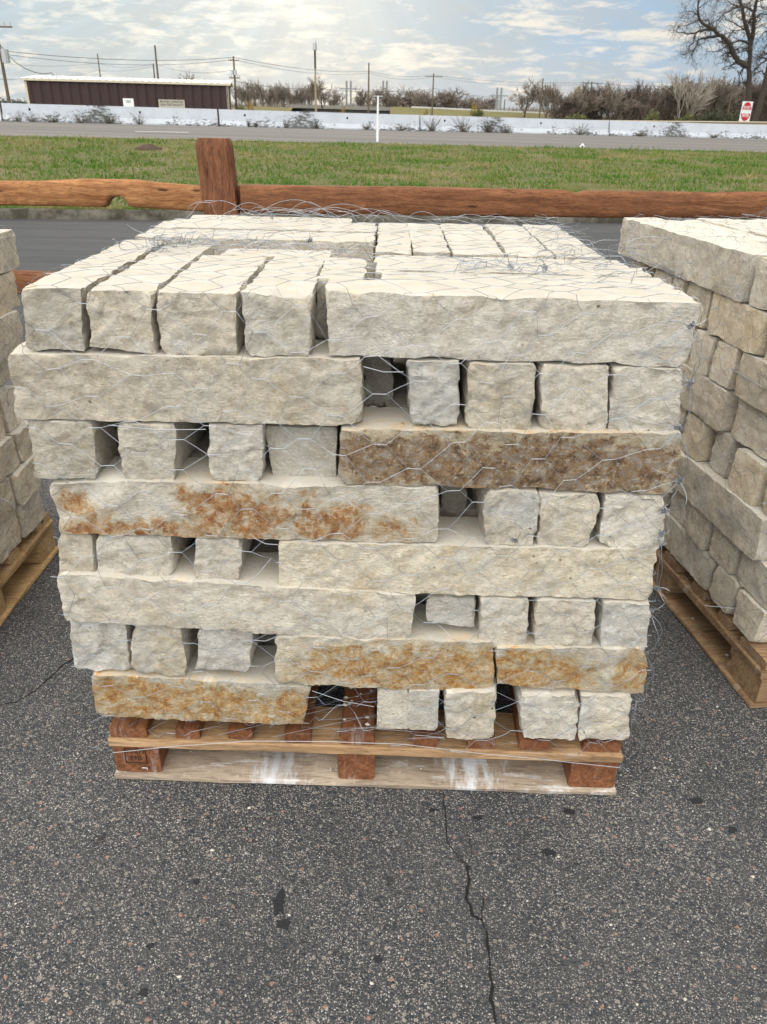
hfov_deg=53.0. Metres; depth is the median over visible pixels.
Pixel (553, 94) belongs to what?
bare tree
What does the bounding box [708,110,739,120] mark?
shrub
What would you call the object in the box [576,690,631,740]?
limestone block
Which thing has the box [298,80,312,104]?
bare tree
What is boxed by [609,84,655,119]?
bare tree
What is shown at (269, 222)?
limestone block
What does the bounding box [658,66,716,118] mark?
bare tree
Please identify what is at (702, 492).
limestone block
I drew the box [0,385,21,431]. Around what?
limestone block
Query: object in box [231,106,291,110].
bank
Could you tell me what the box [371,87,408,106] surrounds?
bare tree
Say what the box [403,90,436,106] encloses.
bare tree
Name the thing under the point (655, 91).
bare tree
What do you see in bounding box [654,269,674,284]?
limestone block
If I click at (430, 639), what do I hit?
limestone block
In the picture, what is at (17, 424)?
wire netting
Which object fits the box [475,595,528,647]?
limestone block
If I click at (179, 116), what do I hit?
concrete barrier
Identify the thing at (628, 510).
limestone block
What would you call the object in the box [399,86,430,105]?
bare tree
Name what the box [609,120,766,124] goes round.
guard rail
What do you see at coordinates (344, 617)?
limestone block
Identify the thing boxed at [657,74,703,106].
bare tree
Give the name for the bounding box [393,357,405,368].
limestone block
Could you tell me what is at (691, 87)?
bare tree
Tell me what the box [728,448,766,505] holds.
limestone block
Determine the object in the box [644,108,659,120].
shrub
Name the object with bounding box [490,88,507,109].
twin mast
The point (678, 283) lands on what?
limestone block
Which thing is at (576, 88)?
yellow leafed tree
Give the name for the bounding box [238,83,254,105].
bare tree
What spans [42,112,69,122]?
weed clump
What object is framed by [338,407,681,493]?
limestone block
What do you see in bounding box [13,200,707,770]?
wire netting
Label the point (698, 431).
limestone block
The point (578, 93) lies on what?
bare tree
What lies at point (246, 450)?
limestone block
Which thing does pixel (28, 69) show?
power line
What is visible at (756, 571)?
limestone block
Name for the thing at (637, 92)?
bare tree
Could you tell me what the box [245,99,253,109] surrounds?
shrub
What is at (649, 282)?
limestone block
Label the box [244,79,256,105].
bare tree
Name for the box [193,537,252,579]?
limestone block
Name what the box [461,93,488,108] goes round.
bare tree
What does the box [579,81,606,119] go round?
bare tree
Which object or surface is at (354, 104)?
undergrowth
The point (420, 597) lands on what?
limestone block
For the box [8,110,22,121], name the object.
weed clump
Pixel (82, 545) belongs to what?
limestone block
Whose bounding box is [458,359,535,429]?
limestone block
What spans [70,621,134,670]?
limestone block
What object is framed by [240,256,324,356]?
limestone block
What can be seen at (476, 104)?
bare tree
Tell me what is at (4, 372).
limestone block
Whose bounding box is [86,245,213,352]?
limestone block
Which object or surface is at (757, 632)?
limestone block
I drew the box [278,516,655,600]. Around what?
limestone block
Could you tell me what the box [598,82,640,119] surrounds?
bare tree
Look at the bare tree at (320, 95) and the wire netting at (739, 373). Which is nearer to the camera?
the wire netting at (739, 373)
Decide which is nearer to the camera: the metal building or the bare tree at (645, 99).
the metal building
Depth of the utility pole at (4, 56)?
51.76 m
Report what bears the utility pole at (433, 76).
on the ground at (275, 141)
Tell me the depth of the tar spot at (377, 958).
1.54 m
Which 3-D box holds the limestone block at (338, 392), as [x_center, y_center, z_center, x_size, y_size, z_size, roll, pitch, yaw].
[-0.382,-0.267,1.543,0.689,0.137,0.147,1,27,0]
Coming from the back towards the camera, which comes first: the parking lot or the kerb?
the kerb
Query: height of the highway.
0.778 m
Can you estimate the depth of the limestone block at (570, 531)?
1.59 m
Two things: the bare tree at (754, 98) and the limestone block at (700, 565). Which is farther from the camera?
the bare tree at (754, 98)
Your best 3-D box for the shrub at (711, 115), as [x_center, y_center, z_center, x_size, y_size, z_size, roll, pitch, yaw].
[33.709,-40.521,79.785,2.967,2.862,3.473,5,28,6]
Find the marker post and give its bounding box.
[373,96,382,141]
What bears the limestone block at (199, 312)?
on the limestone block at (338, 392)
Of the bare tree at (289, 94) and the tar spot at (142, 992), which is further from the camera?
the bare tree at (289, 94)
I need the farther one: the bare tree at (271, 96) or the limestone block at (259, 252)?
the bare tree at (271, 96)
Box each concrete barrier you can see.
[1,103,217,125]
[219,109,419,130]
[419,115,608,135]
[608,121,766,138]
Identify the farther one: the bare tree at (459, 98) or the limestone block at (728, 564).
the bare tree at (459, 98)
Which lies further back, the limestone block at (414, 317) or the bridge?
the bridge
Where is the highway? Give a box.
[0,121,766,151]
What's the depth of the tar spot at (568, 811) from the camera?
1.87 m
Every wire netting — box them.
[0,225,53,568]
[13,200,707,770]
[619,207,766,650]
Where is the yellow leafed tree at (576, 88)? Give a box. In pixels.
[569,85,582,100]
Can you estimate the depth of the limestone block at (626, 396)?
1.49 m
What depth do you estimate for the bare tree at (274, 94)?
194.27 m
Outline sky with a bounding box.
[0,0,766,117]
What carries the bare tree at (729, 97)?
on the ground at (275, 141)
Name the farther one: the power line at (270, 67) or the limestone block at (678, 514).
the power line at (270, 67)
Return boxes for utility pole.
[0,22,11,102]
[154,45,158,78]
[228,56,239,109]
[367,63,369,113]
[425,73,441,114]
[538,78,543,117]
[720,77,744,115]
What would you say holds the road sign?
on the ground at (275, 141)
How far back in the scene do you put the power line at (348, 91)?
108.91 m
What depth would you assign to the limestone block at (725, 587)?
2.33 m
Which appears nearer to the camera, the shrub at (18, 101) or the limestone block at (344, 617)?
the limestone block at (344, 617)
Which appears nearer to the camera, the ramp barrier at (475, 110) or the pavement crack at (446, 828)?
the pavement crack at (446, 828)
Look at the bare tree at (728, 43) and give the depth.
52.48 m
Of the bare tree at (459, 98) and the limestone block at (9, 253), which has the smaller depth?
the limestone block at (9, 253)
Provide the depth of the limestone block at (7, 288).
2.50 m
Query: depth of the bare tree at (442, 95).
205.47 m
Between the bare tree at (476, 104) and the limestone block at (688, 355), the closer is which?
the limestone block at (688, 355)
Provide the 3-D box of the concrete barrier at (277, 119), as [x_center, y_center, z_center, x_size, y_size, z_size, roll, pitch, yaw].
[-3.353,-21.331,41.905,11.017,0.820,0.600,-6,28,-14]
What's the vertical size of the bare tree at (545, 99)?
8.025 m
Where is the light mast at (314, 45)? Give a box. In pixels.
[313,39,316,111]
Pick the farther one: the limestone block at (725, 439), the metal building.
the metal building
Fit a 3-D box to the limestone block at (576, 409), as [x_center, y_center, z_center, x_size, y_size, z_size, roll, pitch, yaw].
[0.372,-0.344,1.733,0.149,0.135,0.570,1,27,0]
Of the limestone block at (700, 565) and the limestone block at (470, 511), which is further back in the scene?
the limestone block at (700, 565)
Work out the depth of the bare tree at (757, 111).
53.74 m
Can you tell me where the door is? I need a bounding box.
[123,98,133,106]
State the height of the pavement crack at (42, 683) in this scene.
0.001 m
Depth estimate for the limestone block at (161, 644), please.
1.75 m
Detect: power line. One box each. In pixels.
[0,45,53,75]
[4,63,230,72]
[9,51,755,86]
[12,55,584,85]
[236,81,519,98]
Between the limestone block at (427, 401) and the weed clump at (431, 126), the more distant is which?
the weed clump at (431, 126)
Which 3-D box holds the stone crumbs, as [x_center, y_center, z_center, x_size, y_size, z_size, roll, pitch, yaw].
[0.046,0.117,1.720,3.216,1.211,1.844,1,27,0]
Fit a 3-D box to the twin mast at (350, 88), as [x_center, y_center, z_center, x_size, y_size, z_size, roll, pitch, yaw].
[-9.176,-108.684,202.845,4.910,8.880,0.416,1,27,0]
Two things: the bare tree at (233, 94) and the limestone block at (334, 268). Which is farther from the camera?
the bare tree at (233, 94)
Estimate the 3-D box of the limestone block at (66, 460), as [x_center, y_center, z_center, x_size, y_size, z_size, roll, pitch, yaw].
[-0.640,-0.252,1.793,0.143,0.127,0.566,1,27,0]
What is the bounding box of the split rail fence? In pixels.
[0,137,766,293]
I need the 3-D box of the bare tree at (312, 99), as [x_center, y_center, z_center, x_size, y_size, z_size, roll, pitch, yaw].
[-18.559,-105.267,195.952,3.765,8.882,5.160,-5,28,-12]
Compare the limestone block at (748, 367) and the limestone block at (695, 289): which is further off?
the limestone block at (695, 289)
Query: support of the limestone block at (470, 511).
on the limestone block at (306, 559)
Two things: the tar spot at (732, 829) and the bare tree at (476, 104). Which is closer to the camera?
the tar spot at (732, 829)
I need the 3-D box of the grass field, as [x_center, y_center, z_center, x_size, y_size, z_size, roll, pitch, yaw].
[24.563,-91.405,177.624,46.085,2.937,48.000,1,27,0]
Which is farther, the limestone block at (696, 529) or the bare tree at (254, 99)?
the bare tree at (254, 99)
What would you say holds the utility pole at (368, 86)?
on the ground at (275, 141)
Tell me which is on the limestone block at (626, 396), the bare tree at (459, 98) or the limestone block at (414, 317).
the limestone block at (414, 317)
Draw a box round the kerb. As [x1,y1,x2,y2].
[0,208,766,222]
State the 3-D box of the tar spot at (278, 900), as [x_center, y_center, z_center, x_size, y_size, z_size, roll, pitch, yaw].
[-0.224,0.832,1.643,0.027,0.001,0.067,1,27,0]
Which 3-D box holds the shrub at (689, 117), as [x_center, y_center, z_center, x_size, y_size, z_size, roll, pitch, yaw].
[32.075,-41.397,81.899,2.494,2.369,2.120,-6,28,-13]
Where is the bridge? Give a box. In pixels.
[289,104,389,113]
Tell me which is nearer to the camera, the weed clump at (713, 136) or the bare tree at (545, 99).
the weed clump at (713, 136)
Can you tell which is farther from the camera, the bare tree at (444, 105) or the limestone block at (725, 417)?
the bare tree at (444, 105)
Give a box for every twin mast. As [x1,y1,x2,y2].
[339,81,356,105]
[379,81,393,106]
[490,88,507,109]
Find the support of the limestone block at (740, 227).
on the limestone block at (641, 264)
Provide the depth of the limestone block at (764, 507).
2.12 m
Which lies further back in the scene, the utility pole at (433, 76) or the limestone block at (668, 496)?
the utility pole at (433, 76)
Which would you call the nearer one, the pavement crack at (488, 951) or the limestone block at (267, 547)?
the pavement crack at (488, 951)
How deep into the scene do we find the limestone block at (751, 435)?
2.19 m
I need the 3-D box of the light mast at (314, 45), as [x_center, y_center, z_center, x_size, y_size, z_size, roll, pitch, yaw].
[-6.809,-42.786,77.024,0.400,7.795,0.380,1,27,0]
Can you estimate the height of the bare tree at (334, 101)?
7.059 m
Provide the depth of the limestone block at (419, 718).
1.80 m
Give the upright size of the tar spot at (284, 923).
0.001 m
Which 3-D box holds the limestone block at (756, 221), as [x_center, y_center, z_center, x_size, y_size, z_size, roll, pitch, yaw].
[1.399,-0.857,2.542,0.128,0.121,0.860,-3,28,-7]
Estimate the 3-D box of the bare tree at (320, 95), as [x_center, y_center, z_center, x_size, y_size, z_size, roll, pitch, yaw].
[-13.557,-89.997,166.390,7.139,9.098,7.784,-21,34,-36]
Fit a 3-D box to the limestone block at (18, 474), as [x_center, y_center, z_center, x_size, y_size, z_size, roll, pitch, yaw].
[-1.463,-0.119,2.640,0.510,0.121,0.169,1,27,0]
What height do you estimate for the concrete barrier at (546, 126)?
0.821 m
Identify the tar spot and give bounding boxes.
[136,988,147,995]
[146,942,154,948]
[273,888,284,915]
[276,919,290,929]
[373,955,382,962]
[472,816,481,820]
[540,849,555,855]
[563,808,575,813]
[686,797,703,803]
[728,827,737,832]
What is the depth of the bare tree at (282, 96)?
184.90 m
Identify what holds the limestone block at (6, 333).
on the limestone block
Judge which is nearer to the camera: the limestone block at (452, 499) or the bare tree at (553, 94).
the limestone block at (452, 499)
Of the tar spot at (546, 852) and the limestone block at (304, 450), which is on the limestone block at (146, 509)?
the limestone block at (304, 450)
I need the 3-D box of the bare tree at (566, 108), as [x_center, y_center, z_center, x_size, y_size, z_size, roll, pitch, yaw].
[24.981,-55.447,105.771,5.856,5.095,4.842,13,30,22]
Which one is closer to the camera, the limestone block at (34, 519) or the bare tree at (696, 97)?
the limestone block at (34, 519)
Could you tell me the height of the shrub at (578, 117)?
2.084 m
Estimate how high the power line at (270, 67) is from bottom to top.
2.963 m
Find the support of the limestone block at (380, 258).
on the limestone block at (513, 378)
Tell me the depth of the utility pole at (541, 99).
145.12 m
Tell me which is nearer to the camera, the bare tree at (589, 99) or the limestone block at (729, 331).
the limestone block at (729, 331)
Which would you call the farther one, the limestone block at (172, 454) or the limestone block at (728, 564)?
the limestone block at (728, 564)
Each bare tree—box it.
[175,74,195,79]
[230,83,243,106]
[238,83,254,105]
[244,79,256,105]
[253,77,267,106]
[265,82,280,106]
[266,81,281,106]
[275,83,288,106]
[280,82,293,104]
[289,82,307,103]
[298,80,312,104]
[301,73,339,111]
[305,82,316,104]
[327,91,345,105]
[351,85,374,105]
[359,83,384,106]
[370,88,398,106]
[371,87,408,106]
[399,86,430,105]
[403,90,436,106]
[424,91,457,107]
[434,86,478,108]
[434,88,457,107]
[460,97,492,109]
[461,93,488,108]
[479,93,499,109]
[507,75,544,117]
[535,82,559,118]
[542,88,585,118]
[543,82,563,116]
[557,88,588,116]
[577,85,608,115]
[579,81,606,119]
[581,83,615,119]
[588,80,616,118]
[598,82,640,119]
[607,78,653,119]
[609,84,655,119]
[638,74,694,120]
[639,79,665,102]
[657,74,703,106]
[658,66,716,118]
[664,0,766,120]
[673,74,708,109]
[692,77,711,120]
[701,72,741,112]
[702,72,745,114]
[702,75,756,112]
[731,77,764,120]
[738,75,766,120]
[744,6,766,121]
[752,81,766,121]
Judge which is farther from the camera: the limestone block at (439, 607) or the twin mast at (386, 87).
the twin mast at (386, 87)
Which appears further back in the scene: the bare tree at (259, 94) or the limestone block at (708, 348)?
the bare tree at (259, 94)
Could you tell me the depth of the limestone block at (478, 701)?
1.79 m
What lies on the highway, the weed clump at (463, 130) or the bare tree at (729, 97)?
the weed clump at (463, 130)
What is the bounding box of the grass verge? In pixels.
[0,136,766,208]
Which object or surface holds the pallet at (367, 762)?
on the parking lot
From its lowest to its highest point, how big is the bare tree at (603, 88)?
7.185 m
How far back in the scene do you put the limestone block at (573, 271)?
1.66 m
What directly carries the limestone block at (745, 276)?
on the limestone block at (729, 331)
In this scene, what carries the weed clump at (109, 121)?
on the highway
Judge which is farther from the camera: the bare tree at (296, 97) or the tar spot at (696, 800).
the bare tree at (296, 97)
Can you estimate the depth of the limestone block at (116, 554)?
1.65 m
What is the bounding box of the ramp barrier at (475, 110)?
[411,106,548,113]
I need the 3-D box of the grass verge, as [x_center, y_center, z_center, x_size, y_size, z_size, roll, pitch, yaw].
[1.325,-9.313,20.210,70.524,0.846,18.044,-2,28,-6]
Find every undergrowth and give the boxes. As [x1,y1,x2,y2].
[231,98,611,118]
[596,97,766,121]
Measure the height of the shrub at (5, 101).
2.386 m
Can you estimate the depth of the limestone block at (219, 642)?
1.75 m
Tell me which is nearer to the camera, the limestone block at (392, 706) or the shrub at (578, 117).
the limestone block at (392, 706)
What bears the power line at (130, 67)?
attached to the utility pole at (234, 72)
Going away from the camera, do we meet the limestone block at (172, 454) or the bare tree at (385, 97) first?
the limestone block at (172, 454)
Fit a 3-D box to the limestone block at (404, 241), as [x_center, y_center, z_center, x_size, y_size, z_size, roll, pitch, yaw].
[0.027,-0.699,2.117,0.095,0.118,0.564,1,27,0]
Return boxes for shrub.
[0,96,25,114]
[11,97,27,103]
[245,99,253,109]
[470,103,476,115]
[470,106,483,116]
[562,112,586,119]
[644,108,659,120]
[671,112,694,120]
[695,106,723,120]
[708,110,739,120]
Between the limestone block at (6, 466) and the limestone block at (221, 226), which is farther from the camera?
the limestone block at (6, 466)
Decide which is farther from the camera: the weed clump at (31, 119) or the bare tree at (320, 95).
the bare tree at (320, 95)
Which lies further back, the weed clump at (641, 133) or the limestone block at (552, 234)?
the weed clump at (641, 133)
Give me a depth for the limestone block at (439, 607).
1.70 m
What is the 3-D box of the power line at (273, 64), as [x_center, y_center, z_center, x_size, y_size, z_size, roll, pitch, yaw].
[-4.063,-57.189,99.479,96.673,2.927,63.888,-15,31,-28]
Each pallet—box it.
[0,512,58,625]
[108,684,622,795]
[652,545,766,707]
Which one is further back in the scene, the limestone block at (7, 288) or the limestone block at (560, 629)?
the limestone block at (7, 288)
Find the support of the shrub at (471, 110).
on the ground at (275, 141)
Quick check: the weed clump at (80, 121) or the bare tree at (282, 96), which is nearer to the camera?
the weed clump at (80, 121)
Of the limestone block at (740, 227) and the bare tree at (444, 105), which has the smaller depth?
the limestone block at (740, 227)
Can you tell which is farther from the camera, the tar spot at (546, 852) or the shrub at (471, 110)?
the shrub at (471, 110)
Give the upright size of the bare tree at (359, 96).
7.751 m
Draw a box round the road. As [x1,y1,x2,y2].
[0,219,632,341]
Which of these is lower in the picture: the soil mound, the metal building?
the soil mound
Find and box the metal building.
[20,75,232,125]
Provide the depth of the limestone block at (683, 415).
2.53 m
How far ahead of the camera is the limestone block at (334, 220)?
2.38 m
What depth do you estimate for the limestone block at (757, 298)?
2.08 m
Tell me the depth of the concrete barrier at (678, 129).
47.42 m
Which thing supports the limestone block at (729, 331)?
on the limestone block at (725, 361)
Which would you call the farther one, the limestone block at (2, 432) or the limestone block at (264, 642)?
the limestone block at (2, 432)
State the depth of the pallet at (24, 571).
2.71 m
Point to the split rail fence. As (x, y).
(217, 169)
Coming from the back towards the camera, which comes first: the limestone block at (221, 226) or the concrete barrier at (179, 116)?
the concrete barrier at (179, 116)
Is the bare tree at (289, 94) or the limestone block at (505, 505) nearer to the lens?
the limestone block at (505, 505)
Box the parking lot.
[0,356,766,1023]
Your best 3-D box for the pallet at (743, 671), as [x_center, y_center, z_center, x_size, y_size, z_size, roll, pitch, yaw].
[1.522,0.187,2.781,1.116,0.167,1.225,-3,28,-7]
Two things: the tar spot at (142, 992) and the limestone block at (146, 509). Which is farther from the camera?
the limestone block at (146, 509)
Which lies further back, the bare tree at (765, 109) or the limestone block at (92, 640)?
the bare tree at (765, 109)
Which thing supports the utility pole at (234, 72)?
on the ground at (275, 141)
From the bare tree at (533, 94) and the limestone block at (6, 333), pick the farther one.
the bare tree at (533, 94)
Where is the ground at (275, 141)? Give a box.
[1,112,727,151]
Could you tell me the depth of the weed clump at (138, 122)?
39.31 m
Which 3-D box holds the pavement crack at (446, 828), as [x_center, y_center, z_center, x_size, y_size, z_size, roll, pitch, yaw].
[0.155,0.748,1.820,0.030,0.001,0.214,-4,28,-10]
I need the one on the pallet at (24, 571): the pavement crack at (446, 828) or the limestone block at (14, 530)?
the limestone block at (14, 530)
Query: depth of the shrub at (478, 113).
106.20 m
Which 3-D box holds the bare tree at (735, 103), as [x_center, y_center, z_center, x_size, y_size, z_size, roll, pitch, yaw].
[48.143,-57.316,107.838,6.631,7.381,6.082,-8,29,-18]
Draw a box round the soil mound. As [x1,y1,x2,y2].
[136,144,162,150]
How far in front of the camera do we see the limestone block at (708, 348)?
2.38 m
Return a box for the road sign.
[739,101,752,120]
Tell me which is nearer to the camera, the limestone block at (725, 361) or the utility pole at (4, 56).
the limestone block at (725, 361)
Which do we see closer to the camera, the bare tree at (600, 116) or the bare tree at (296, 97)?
the bare tree at (600, 116)
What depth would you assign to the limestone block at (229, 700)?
1.80 m
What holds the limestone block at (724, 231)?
on the limestone block at (729, 331)
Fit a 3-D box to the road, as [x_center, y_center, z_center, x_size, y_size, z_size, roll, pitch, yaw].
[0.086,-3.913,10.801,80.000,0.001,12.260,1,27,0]
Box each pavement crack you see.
[1,658,73,704]
[442,792,467,865]
[465,866,495,1023]
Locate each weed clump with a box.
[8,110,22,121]
[22,111,42,121]
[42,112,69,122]
[71,110,94,122]
[97,108,120,123]
[128,111,145,124]
[422,116,439,130]
[448,116,473,131]
[476,112,499,132]
[571,123,586,134]
[631,130,652,135]
[706,131,721,137]
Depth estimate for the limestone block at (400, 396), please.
1.68 m
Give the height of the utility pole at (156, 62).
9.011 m
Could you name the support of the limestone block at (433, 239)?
on the limestone block
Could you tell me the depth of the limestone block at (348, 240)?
2.00 m
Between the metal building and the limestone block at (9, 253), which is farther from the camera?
the metal building
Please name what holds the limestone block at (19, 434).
on the limestone block at (18, 474)
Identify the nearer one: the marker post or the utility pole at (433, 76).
the marker post
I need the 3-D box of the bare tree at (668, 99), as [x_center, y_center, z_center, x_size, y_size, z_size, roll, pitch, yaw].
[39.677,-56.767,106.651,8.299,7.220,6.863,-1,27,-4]
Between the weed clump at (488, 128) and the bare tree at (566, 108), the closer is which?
the weed clump at (488, 128)
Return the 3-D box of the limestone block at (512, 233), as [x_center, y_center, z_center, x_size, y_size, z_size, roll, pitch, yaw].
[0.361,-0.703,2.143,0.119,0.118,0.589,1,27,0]
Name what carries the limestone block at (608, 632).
on the limestone block at (531, 657)
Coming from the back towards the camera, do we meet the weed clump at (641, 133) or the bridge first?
the bridge
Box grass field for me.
[390,107,602,119]
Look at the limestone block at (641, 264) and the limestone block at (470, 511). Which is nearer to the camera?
the limestone block at (470, 511)
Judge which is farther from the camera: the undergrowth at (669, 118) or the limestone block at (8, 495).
the undergrowth at (669, 118)
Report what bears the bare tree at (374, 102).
on the ground at (275, 141)
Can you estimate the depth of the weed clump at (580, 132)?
45.50 m
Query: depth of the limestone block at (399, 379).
1.82 m
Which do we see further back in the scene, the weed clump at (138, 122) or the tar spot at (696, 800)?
the weed clump at (138, 122)
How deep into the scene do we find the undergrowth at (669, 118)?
106.64 m
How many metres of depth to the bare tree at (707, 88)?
114.65 m
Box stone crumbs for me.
[14,228,761,1017]
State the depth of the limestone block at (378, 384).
1.65 m
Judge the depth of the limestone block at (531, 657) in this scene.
1.74 m
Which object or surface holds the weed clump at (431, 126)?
on the highway
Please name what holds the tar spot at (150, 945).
on the parking lot
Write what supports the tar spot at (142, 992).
on the parking lot
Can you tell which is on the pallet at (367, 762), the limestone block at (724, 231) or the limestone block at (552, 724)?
the limestone block at (552, 724)
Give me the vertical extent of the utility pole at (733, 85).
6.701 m
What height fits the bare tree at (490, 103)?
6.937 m
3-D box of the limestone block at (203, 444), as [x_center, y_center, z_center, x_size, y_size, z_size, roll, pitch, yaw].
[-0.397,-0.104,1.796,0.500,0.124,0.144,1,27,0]
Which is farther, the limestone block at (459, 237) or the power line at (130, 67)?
the power line at (130, 67)
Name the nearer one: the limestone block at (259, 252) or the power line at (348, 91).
the limestone block at (259, 252)
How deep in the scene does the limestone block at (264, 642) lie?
1.95 m
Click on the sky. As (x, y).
(566, 43)
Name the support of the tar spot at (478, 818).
on the parking lot
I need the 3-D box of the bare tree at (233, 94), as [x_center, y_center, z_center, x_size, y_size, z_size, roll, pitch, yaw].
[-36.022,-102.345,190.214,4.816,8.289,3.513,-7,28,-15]
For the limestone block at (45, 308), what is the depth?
1.45 m
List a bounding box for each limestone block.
[0,229,19,273]
[0,271,19,316]
[0,310,23,362]
[0,358,10,385]
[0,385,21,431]
[0,410,4,440]
[0,436,19,481]
[0,477,15,523]
[0,509,21,563]
[5,420,32,461]
[7,454,40,504]
[8,339,364,425]
[15,488,44,537]
[22,240,163,351]
[28,419,120,478]
[50,456,439,542]
[57,546,415,639]
[58,533,98,572]
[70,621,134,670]
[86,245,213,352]
[92,645,311,724]
[96,535,192,576]
[116,433,208,456]
[118,421,208,480]
[130,626,198,675]
[135,228,375,279]
[154,221,377,245]
[156,255,267,355]
[173,219,375,225]
[190,215,352,222]
[190,537,278,552]
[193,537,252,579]
[195,629,259,671]
[207,422,269,481]
[220,248,331,261]
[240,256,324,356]
[258,633,274,645]
[266,423,339,476]
[274,604,494,689]
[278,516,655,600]
[316,257,366,338]
[325,278,700,366]
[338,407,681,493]
[363,356,393,406]
[373,255,629,279]
[375,223,411,258]
[375,262,650,279]
[377,688,408,728]
[381,271,673,289]
[382,386,459,407]
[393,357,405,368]
[393,368,405,385]
[405,356,459,425]
[407,223,449,256]
[408,689,439,729]
[415,593,425,603]
[426,593,475,627]
[439,485,466,515]
[439,488,478,516]
[440,223,504,256]
[443,677,495,739]
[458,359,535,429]
[472,487,539,545]
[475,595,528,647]
[485,224,554,258]
[492,627,646,693]
[513,686,579,740]
[522,224,604,259]
[528,596,594,645]
[533,361,609,429]
[534,487,599,546]
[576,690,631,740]
[592,491,664,550]
[592,597,650,650]
[605,362,681,431]
[618,217,766,301]
[630,259,657,277]
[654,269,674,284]
[662,487,673,505]
[662,506,718,589]
[668,220,766,246]
[670,488,690,526]
[672,276,691,293]
[673,448,766,559]
[678,406,691,432]
[680,363,738,431]
[680,412,718,460]
[684,326,701,362]
[685,504,713,549]
[687,282,713,328]
[688,329,723,375]
[696,218,766,237]
[708,292,766,356]
[709,341,743,389]
[709,431,748,477]
[709,525,742,574]
[709,565,743,614]
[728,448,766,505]
[730,398,766,459]
[733,589,766,642]
[734,352,766,413]
[737,219,766,227]
[737,552,766,608]
[748,257,766,309]
[762,487,766,514]
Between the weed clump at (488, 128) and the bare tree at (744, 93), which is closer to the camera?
the weed clump at (488, 128)
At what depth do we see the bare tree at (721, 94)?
104.35 m
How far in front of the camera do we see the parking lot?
1.69 m

